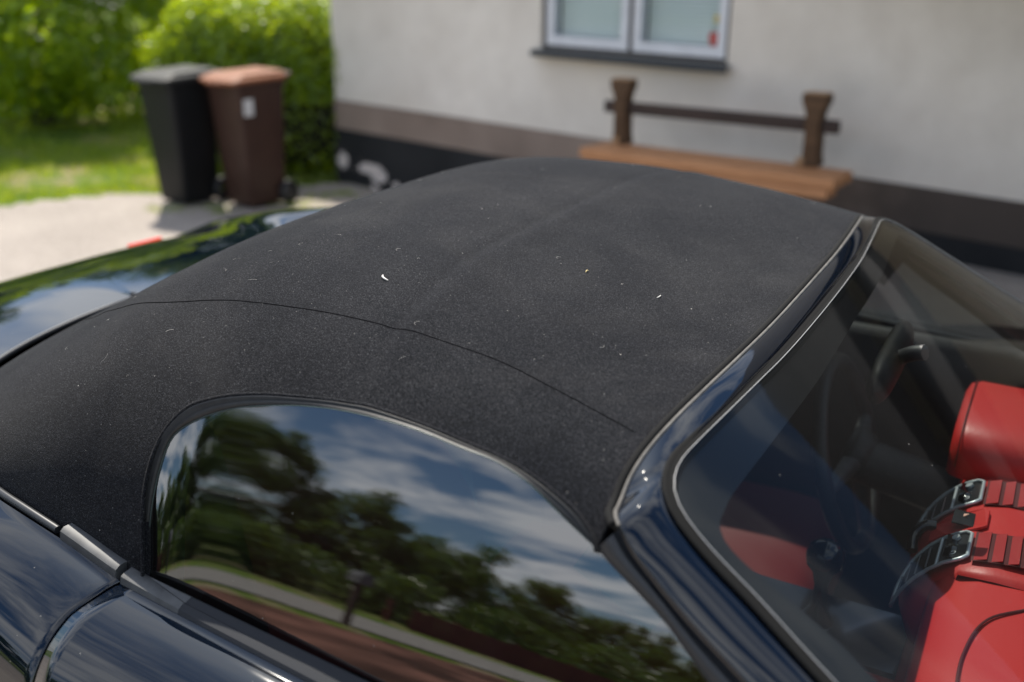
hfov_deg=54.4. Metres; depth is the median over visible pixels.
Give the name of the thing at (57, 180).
ground
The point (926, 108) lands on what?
house
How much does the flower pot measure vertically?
0.214 m
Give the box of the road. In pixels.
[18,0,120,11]
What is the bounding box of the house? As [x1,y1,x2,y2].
[330,0,1023,275]
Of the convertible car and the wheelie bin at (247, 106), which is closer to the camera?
the convertible car
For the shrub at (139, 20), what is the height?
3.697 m
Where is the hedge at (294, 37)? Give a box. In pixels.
[136,0,340,181]
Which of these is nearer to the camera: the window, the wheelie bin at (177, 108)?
the window
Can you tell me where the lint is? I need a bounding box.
[65,179,686,357]
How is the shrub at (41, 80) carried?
on the ground at (57, 180)
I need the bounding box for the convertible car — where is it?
[0,157,1023,681]
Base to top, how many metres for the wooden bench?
1.017 m
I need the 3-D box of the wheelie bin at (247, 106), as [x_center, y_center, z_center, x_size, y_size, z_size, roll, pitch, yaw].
[-2.259,-1.752,8.617,0.508,1.158,0.701,17,27,36]
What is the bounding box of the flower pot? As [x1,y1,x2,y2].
[709,14,718,45]
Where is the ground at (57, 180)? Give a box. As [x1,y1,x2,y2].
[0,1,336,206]
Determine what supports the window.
in the house
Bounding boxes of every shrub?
[0,0,173,129]
[70,0,167,73]
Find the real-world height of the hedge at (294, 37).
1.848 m
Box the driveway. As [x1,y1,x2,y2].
[0,183,1023,303]
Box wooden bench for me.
[580,77,852,199]
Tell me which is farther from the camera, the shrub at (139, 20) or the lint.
the shrub at (139, 20)
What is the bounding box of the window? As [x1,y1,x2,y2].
[530,0,731,72]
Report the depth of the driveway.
8.17 m
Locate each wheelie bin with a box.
[129,65,227,203]
[199,66,298,206]

